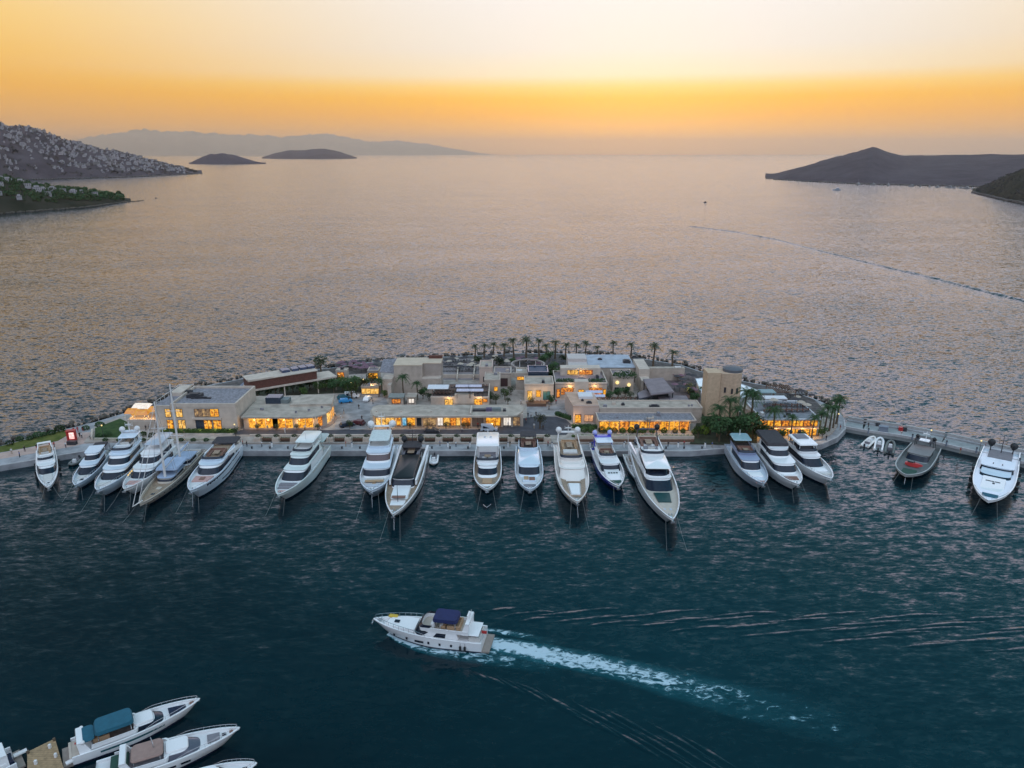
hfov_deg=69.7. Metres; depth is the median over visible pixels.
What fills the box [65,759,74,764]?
gangway
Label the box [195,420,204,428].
window
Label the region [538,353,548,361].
broadleaf tree
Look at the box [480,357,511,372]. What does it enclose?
beach deck
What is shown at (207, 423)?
window
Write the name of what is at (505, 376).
stone store
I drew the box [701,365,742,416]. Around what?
stone tower
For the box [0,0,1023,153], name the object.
sky
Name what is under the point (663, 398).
maroon canopy
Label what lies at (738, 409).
palm tree
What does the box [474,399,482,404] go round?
window
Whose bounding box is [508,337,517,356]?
palm tree
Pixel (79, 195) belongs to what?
woods
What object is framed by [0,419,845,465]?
quay kerb
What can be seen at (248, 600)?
sea water
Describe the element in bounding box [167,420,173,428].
window
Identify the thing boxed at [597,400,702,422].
roof
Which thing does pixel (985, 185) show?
hill scrub
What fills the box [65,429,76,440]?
sign kiosk
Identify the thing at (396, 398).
kiosk
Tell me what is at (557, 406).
court pavement
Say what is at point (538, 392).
window
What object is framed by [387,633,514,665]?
bow foam
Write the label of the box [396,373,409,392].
palm tree
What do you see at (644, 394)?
slate canopy
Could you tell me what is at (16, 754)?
gangway
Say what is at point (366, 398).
parked car
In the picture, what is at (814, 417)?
palm tree
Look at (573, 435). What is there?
hedge
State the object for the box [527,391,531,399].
window
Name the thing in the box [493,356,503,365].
broadleaf tree
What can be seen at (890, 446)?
dinghy
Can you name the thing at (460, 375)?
wall
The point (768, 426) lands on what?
broadleaf tree
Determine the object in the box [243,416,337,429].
cafe kerb
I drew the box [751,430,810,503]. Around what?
motor yacht
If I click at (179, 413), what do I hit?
window
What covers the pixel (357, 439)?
bench
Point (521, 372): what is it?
bar room
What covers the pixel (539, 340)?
palm tree
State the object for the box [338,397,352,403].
parked car
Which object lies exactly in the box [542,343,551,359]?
palm tree
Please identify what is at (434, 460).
dinghy
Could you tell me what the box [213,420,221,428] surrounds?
window
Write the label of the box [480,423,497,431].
parked car
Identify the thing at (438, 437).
planter
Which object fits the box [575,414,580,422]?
doorway
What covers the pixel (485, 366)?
stone hall
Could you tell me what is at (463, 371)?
terrace paving
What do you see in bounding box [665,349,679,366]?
palm tree
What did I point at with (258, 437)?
planter
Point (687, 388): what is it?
broadleaf tree
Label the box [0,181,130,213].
hill promontory
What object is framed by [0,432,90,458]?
pier pavement
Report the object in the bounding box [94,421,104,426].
leafy shrub
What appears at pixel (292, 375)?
raised bar
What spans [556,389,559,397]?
doorway
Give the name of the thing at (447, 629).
motor yacht
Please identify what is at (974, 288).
old wake water
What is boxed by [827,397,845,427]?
palm tree
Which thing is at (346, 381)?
broadleaf tree
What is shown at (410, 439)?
bench
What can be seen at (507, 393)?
broadleaf tree
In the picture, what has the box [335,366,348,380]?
beach hut
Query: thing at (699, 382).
swimming pool
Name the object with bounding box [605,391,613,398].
broadleaf tree
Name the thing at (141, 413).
terrace house
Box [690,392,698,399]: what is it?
broadleaf tree
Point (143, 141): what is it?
distant mountains
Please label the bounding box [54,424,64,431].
leafy shrub
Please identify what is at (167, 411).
window
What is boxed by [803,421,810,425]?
window
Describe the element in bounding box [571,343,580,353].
palm tree
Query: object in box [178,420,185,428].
window
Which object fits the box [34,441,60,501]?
motor yacht
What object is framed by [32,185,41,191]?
hill house
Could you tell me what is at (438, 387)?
awning
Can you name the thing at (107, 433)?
leafy shrub
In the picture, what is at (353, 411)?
plaza pavement
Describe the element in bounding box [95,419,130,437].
lawn
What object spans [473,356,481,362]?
broadleaf tree
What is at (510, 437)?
planter
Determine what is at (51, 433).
leafy shrub
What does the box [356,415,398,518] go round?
motor yacht
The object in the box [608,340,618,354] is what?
palm tree
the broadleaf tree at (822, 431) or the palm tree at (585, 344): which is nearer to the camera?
the broadleaf tree at (822, 431)
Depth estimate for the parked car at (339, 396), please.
243.39 m
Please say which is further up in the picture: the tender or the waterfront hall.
the waterfront hall
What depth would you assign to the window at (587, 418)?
221.75 m
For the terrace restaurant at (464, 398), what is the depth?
231.82 m
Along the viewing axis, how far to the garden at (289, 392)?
251.81 m
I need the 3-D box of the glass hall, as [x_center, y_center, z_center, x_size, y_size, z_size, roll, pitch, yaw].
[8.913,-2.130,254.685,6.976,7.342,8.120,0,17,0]
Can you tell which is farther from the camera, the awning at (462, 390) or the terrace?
the terrace
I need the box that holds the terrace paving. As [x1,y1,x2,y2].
[443,358,479,379]
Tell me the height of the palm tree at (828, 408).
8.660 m
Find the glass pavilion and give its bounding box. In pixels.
[595,411,696,430]
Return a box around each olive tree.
[311,355,326,371]
[355,377,366,386]
[491,394,500,403]
[533,413,546,428]
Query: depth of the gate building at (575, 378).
245.13 m
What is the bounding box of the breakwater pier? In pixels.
[844,416,1023,467]
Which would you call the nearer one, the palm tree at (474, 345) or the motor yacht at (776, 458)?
the motor yacht at (776, 458)
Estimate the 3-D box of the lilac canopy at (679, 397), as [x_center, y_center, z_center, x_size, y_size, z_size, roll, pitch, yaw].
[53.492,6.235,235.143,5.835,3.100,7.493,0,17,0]
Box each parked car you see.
[337,394,350,398]
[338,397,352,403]
[339,421,354,427]
[344,391,359,397]
[351,419,365,425]
[363,396,371,401]
[424,427,439,433]
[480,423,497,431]
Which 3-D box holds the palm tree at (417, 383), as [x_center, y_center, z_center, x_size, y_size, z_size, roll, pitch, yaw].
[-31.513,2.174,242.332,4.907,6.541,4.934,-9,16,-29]
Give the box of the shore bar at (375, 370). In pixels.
[367,367,380,382]
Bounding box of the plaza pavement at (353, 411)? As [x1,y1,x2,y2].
[335,392,387,428]
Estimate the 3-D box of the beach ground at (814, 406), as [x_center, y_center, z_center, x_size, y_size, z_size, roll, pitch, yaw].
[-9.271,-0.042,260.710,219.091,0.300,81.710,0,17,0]
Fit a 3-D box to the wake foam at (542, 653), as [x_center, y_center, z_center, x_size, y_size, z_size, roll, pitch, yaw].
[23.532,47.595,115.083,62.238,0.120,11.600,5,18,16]
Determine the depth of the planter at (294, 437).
208.52 m
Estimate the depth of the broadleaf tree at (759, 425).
208.00 m
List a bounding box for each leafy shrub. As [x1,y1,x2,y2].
[32,431,42,437]
[47,430,55,434]
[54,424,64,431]
[81,425,89,429]
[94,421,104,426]
[94,433,102,437]
[103,431,111,435]
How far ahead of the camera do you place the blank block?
249.53 m
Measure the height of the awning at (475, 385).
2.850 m
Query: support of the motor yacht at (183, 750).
on the sea water at (248, 600)
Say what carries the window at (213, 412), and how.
in the villa building at (209, 407)
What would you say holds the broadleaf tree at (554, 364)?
on the promenade pavement at (516, 396)
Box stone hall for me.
[479,360,492,382]
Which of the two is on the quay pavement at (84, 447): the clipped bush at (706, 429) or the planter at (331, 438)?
the planter at (331, 438)
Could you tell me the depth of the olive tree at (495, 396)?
238.53 m
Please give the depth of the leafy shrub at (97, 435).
210.33 m
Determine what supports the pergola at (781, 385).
on the beach ground at (814, 406)
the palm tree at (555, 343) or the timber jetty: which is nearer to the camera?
the timber jetty
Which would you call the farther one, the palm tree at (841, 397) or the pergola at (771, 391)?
the pergola at (771, 391)
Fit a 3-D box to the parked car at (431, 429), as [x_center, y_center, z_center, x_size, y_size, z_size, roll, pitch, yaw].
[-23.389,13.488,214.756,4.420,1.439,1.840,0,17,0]
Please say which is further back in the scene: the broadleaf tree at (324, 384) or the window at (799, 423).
the broadleaf tree at (324, 384)
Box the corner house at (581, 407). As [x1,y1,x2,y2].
[565,392,598,422]
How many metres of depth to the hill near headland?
1350.74 m
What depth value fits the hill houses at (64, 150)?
2660.95 m
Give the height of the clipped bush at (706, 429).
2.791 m
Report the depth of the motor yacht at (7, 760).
99.27 m
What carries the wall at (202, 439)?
on the promenade pavement at (516, 396)
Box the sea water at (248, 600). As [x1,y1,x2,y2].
[0,154,1023,767]
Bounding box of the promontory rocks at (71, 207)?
[0,200,142,213]
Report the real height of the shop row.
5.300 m
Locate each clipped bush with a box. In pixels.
[580,426,587,432]
[588,426,594,432]
[598,426,605,432]
[700,425,709,434]
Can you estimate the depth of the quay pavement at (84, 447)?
204.67 m
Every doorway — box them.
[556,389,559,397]
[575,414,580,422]
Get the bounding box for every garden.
[255,379,382,395]
[690,412,756,443]
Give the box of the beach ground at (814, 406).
[151,354,832,419]
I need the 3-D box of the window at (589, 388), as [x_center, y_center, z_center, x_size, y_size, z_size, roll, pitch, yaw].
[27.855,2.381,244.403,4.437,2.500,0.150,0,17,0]
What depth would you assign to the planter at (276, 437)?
208.52 m
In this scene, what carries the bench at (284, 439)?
on the quay pavement at (84, 447)
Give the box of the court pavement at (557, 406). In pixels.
[527,399,572,422]
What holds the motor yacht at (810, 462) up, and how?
on the sea water at (248, 600)
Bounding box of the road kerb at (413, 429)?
[350,429,477,429]
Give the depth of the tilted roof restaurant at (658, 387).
238.85 m
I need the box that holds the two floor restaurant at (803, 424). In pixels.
[744,400,820,435]
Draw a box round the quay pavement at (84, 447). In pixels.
[0,353,845,470]
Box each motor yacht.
[0,743,25,767]
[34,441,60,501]
[62,696,199,767]
[63,441,110,500]
[80,422,144,512]
[96,724,239,767]
[106,427,183,511]
[175,436,242,513]
[202,758,256,767]
[265,431,330,515]
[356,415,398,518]
[371,608,494,653]
[379,429,428,541]
[472,432,503,509]
[515,431,544,510]
[553,426,589,527]
[590,430,627,502]
[629,417,686,549]
[724,433,773,500]
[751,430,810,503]
[785,430,843,496]
[968,436,1021,521]
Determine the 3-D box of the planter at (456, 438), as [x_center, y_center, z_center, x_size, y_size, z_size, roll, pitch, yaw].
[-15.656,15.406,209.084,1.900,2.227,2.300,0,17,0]
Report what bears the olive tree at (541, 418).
on the promenade pavement at (516, 396)
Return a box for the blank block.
[380,355,442,399]
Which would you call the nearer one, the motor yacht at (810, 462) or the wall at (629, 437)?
the motor yacht at (810, 462)
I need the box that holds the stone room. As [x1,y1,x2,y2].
[484,372,499,398]
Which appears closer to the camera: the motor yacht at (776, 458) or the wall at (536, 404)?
the motor yacht at (776, 458)
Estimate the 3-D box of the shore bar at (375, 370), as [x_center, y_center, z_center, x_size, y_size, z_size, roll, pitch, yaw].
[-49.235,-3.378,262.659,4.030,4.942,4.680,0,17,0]
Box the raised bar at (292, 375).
[242,364,336,395]
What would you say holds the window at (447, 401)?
in the terrace restaurant at (464, 398)
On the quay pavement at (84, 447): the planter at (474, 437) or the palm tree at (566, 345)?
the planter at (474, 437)
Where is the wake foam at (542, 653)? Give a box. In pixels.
[491,638,835,730]
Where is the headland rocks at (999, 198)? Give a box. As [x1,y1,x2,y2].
[24,173,1023,204]
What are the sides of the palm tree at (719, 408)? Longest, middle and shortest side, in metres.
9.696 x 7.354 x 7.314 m
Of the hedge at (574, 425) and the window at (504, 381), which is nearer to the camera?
the hedge at (574, 425)
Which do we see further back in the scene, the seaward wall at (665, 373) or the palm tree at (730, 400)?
the seaward wall at (665, 373)
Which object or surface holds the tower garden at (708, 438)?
on the promenade pavement at (516, 396)
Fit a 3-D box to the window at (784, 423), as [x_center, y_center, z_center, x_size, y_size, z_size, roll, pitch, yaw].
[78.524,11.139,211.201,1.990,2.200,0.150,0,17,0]
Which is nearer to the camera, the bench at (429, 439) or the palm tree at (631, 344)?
the bench at (429, 439)
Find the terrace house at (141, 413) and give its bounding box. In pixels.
[124,403,156,428]
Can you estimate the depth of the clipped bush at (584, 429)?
214.66 m
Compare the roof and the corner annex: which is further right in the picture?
the corner annex
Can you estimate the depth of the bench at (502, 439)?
208.83 m
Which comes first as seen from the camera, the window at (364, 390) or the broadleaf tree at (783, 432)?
the broadleaf tree at (783, 432)
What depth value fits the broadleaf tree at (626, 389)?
245.22 m
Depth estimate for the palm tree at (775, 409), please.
207.27 m
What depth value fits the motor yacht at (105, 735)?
103.44 m
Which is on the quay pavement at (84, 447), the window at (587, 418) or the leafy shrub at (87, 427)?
the leafy shrub at (87, 427)
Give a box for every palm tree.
[349,376,361,386]
[372,377,383,396]
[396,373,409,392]
[411,380,420,399]
[470,344,480,358]
[480,343,489,357]
[488,342,498,358]
[499,342,509,356]
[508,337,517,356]
[518,336,533,361]
[533,338,543,357]
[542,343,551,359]
[551,340,560,358]
[561,342,571,359]
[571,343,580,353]
[581,340,591,354]
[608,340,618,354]
[625,342,636,358]
[647,342,661,366]
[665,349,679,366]
[708,403,728,436]
[718,395,741,432]
[729,405,746,426]
[734,386,759,429]
[739,389,765,429]
[762,405,784,429]
[783,414,800,439]
[807,414,822,438]
[814,410,830,435]
[818,403,837,426]
[826,404,842,430]
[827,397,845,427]
[831,394,850,423]
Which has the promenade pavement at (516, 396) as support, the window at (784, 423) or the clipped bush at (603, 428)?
the clipped bush at (603, 428)
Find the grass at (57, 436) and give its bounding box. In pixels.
[0,430,65,451]
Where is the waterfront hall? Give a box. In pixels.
[566,354,649,390]
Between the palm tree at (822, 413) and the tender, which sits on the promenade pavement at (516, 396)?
the palm tree at (822, 413)
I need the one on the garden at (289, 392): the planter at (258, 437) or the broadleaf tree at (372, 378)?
the broadleaf tree at (372, 378)
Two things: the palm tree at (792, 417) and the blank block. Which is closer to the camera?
the palm tree at (792, 417)
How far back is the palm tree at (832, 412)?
213.15 m
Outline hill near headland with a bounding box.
[972,169,1023,201]
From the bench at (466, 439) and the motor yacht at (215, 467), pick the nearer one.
the motor yacht at (215, 467)
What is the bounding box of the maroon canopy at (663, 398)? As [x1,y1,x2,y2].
[658,397,669,399]
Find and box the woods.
[0,173,125,202]
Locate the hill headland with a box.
[765,147,1023,185]
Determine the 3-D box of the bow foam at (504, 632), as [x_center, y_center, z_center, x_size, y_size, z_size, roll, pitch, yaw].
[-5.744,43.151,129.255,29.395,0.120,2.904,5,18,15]
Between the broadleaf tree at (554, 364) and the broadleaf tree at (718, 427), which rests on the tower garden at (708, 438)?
the broadleaf tree at (718, 427)
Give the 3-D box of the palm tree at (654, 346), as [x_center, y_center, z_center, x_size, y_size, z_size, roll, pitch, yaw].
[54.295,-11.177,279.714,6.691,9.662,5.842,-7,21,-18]
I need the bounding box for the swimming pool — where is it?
[695,378,758,403]
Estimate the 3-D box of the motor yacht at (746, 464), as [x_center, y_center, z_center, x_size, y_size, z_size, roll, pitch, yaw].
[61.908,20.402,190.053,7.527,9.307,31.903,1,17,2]
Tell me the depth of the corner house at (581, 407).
222.40 m
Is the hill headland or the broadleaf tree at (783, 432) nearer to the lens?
the broadleaf tree at (783, 432)
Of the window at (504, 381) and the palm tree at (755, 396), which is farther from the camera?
the window at (504, 381)
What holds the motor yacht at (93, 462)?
on the sea water at (248, 600)
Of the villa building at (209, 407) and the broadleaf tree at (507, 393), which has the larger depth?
the broadleaf tree at (507, 393)
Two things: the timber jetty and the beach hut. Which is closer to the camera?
the timber jetty
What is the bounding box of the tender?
[622,445,634,479]
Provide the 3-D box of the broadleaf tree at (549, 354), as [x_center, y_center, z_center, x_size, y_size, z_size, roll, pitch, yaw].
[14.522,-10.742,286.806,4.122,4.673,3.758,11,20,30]
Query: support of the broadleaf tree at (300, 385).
on the garden at (289, 392)
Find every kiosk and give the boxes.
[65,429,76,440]
[388,393,404,404]
[406,393,417,404]
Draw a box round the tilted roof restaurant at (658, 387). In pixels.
[643,378,673,399]
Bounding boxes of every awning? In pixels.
[427,385,448,395]
[456,384,468,392]
[456,389,469,392]
[468,384,481,388]
[469,389,482,392]
[585,390,602,392]
[595,394,604,399]
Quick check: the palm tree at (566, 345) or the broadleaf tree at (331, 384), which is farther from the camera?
the palm tree at (566, 345)
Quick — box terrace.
[645,372,700,402]
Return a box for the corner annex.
[742,405,750,414]
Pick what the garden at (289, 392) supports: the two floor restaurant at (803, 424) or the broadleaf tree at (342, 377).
the broadleaf tree at (342, 377)
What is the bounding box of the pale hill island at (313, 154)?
[262,149,356,158]
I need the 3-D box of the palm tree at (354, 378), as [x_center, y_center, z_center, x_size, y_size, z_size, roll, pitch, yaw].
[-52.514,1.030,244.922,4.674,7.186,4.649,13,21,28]
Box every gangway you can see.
[12,748,26,757]
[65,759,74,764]
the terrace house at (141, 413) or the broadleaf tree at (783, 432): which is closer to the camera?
the broadleaf tree at (783, 432)
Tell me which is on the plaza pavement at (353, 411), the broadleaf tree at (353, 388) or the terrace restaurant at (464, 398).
the broadleaf tree at (353, 388)
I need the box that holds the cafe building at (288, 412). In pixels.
[241,394,334,428]
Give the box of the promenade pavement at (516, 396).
[84,368,837,444]
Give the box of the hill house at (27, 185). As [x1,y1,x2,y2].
[24,183,30,188]
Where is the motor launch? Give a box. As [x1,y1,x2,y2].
[890,431,940,491]
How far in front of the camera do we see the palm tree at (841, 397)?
219.90 m
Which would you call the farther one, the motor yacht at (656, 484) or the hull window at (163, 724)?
the motor yacht at (656, 484)
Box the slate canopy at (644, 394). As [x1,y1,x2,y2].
[637,389,652,399]
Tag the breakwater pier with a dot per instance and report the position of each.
(955, 443)
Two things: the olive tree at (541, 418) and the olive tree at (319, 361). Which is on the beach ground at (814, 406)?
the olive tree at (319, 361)
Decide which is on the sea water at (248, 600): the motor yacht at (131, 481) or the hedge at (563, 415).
the motor yacht at (131, 481)
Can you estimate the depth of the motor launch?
196.66 m
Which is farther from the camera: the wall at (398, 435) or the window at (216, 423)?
the window at (216, 423)
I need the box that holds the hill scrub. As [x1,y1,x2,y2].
[0,121,1023,199]
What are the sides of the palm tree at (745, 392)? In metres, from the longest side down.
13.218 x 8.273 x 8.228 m
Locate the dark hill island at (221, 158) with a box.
[189,153,265,163]
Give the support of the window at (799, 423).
in the two floor restaurant at (803, 424)
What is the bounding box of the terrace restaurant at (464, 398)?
[431,384,489,404]
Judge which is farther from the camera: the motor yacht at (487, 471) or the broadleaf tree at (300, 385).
the broadleaf tree at (300, 385)
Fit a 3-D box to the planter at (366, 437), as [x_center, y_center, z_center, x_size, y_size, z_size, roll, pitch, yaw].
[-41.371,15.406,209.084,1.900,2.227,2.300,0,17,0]
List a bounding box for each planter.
[254,434,262,441]
[272,434,280,441]
[290,434,298,441]
[326,434,334,441]
[344,434,352,441]
[363,434,369,441]
[435,434,442,441]
[453,434,460,441]
[472,434,476,441]
[508,434,513,441]
[544,434,550,441]
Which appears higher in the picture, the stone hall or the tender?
the stone hall
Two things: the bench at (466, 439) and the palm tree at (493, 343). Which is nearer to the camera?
the bench at (466, 439)
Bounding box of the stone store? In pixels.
[494,366,510,386]
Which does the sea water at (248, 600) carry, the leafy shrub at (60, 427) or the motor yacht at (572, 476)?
the motor yacht at (572, 476)
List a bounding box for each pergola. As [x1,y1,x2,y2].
[511,359,544,372]
[758,389,775,396]
[762,396,786,402]
[766,384,795,396]
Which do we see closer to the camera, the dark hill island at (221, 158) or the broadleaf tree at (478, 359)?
the broadleaf tree at (478, 359)
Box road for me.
[232,416,570,434]
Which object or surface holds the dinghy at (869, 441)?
on the sea water at (248, 600)
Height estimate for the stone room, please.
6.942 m
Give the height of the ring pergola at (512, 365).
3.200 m
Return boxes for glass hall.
[527,365,547,375]
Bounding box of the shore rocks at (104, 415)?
[0,349,843,444]
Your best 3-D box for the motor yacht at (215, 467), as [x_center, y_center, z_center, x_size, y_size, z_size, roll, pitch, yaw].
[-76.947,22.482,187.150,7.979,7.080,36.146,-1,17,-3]
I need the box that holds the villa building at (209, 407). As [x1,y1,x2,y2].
[156,384,255,430]
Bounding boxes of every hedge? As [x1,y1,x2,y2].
[160,428,235,432]
[555,411,570,419]
[571,423,596,428]
[571,434,694,436]
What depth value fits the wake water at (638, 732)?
127.98 m
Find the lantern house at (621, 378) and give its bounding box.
[609,369,636,393]
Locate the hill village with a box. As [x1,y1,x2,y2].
[0,124,201,179]
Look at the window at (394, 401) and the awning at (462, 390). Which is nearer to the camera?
the awning at (462, 390)
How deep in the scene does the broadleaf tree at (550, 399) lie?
237.52 m
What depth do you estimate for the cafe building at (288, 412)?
220.13 m
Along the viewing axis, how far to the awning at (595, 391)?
238.54 m
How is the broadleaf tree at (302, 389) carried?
on the promenade pavement at (516, 396)
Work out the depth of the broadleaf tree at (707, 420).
212.55 m
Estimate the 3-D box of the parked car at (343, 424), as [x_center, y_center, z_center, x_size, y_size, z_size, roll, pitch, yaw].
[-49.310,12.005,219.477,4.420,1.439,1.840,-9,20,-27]
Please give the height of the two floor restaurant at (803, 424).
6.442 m
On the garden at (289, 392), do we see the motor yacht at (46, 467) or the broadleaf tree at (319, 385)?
the broadleaf tree at (319, 385)
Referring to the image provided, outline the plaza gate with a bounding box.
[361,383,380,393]
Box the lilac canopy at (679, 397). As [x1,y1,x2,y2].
[668,395,687,399]
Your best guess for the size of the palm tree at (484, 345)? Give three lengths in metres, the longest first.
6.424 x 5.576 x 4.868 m
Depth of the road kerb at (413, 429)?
217.09 m
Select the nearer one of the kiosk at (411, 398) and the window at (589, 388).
the kiosk at (411, 398)
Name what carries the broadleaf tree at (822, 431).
on the promenade pavement at (516, 396)
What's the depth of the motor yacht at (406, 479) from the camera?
181.15 m
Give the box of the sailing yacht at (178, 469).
[122,384,206,522]
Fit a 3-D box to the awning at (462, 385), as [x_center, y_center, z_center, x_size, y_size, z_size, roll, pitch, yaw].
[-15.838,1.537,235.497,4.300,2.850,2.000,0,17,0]
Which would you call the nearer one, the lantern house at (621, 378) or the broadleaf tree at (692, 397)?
the broadleaf tree at (692, 397)
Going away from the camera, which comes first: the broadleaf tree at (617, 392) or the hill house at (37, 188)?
the broadleaf tree at (617, 392)
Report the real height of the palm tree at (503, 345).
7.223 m
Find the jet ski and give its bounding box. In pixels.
[905,461,922,467]
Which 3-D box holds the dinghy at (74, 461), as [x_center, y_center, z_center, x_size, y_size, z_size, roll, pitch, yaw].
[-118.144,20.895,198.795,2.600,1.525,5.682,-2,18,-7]
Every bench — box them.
[262,437,271,441]
[280,437,290,441]
[334,437,344,441]
[352,437,362,441]
[407,437,416,440]
[425,437,434,441]
[443,437,452,441]
[461,437,470,441]
[499,437,507,441]
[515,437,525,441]
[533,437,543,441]
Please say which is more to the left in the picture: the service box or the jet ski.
the service box
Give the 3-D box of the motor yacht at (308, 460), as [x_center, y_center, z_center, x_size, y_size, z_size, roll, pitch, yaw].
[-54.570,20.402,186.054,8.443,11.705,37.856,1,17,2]
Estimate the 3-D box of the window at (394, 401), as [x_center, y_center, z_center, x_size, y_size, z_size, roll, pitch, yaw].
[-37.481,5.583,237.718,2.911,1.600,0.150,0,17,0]
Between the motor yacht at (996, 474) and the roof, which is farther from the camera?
the roof
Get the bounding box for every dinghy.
[68,455,83,465]
[429,453,438,464]
[860,436,875,447]
[873,437,884,451]
[884,440,895,454]
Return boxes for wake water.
[468,607,1023,767]
[693,226,1023,301]
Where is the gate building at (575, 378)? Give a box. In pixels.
[553,365,607,397]
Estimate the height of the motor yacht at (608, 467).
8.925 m
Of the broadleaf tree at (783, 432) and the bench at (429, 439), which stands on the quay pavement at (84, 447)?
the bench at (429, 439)
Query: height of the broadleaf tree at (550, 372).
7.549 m
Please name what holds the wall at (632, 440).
on the promenade pavement at (516, 396)
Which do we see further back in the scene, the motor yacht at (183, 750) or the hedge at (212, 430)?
the hedge at (212, 430)
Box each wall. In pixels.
[94,438,214,440]
[250,434,547,436]
[443,374,478,377]
[527,401,545,406]
[575,435,693,438]
[575,439,693,441]
[649,366,684,379]
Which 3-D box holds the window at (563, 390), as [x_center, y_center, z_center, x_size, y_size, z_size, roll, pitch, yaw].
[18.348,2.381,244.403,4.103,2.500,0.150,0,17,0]
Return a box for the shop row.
[371,405,523,426]
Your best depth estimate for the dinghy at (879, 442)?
209.66 m
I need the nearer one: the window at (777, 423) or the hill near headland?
the window at (777, 423)
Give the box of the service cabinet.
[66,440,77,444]
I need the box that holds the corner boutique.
[524,376,553,400]
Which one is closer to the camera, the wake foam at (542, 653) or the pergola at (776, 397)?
the wake foam at (542, 653)
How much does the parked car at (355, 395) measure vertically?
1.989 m
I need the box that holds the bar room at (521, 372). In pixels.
[516,367,526,389]
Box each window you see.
[101,724,164,751]
[164,409,171,416]
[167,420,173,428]
[175,409,182,416]
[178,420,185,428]
[194,409,210,416]
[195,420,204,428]
[204,420,212,428]
[210,409,218,416]
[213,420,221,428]
[361,388,378,393]
[391,399,400,403]
[408,398,413,402]
[444,399,452,404]
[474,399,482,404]
[501,378,507,385]
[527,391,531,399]
[536,390,540,396]
[543,391,549,399]
[561,388,572,394]
[584,415,592,421]
[589,388,602,393]
[775,421,781,425]
[781,421,788,425]
[796,421,803,425]
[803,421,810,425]
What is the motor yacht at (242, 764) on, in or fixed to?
on the sea water at (248, 600)
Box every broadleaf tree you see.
[262,389,272,394]
[294,384,304,393]
[299,387,307,394]
[312,381,322,392]
[320,379,329,390]
[327,379,339,392]
[337,376,348,390]
[339,377,353,389]
[344,381,358,398]
[350,375,360,390]
[366,373,376,382]
[418,386,427,395]
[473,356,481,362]
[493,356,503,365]
[501,388,509,399]
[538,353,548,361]
[545,351,553,358]
[545,366,555,375]
[546,395,554,401]
[548,361,558,367]
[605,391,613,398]
[613,386,623,396]
[622,386,629,394]
[685,387,694,394]
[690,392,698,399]
[694,426,703,437]
[702,413,720,433]
[708,414,732,441]
[721,418,743,440]
[733,411,761,441]
[744,412,766,439]
[761,424,775,429]
[777,429,787,436]
[817,426,828,437]
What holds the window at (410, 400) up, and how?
in the kiosk at (411, 398)
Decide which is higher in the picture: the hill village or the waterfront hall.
the hill village
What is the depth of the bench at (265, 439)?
208.83 m
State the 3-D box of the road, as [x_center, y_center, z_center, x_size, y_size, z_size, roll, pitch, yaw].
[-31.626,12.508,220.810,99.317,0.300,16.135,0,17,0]
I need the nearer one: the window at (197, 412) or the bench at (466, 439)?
the bench at (466, 439)
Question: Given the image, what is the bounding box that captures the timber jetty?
[26,737,62,767]
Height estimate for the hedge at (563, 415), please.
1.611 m
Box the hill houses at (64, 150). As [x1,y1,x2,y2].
[0,123,184,172]
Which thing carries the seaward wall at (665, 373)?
on the terrace
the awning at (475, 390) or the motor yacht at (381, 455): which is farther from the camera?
the awning at (475, 390)
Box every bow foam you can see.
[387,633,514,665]
[488,629,526,636]
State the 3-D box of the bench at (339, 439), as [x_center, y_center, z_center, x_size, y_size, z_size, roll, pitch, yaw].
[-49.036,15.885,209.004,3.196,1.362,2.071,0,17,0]
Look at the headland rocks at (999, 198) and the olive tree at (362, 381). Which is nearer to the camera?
the olive tree at (362, 381)
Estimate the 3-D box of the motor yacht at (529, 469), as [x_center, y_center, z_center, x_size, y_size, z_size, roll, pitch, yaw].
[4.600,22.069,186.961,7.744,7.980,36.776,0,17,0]
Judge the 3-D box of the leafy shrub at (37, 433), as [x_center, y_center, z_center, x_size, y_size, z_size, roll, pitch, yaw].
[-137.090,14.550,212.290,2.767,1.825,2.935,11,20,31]
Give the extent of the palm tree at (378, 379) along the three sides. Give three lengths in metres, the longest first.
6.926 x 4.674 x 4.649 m
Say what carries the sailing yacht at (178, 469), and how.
on the sea water at (248, 600)
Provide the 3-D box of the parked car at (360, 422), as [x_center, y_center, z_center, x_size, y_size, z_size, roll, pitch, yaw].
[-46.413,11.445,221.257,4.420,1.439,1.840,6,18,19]
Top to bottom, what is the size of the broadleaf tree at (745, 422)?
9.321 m
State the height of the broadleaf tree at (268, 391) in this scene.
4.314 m
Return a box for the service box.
[878,425,888,431]
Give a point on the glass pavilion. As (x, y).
(670, 421)
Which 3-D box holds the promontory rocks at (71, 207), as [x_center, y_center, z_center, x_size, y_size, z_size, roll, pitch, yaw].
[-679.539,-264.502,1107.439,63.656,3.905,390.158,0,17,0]
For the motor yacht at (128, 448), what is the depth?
187.75 m
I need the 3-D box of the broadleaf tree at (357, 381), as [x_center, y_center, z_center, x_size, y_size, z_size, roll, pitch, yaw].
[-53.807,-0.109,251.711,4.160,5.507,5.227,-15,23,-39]

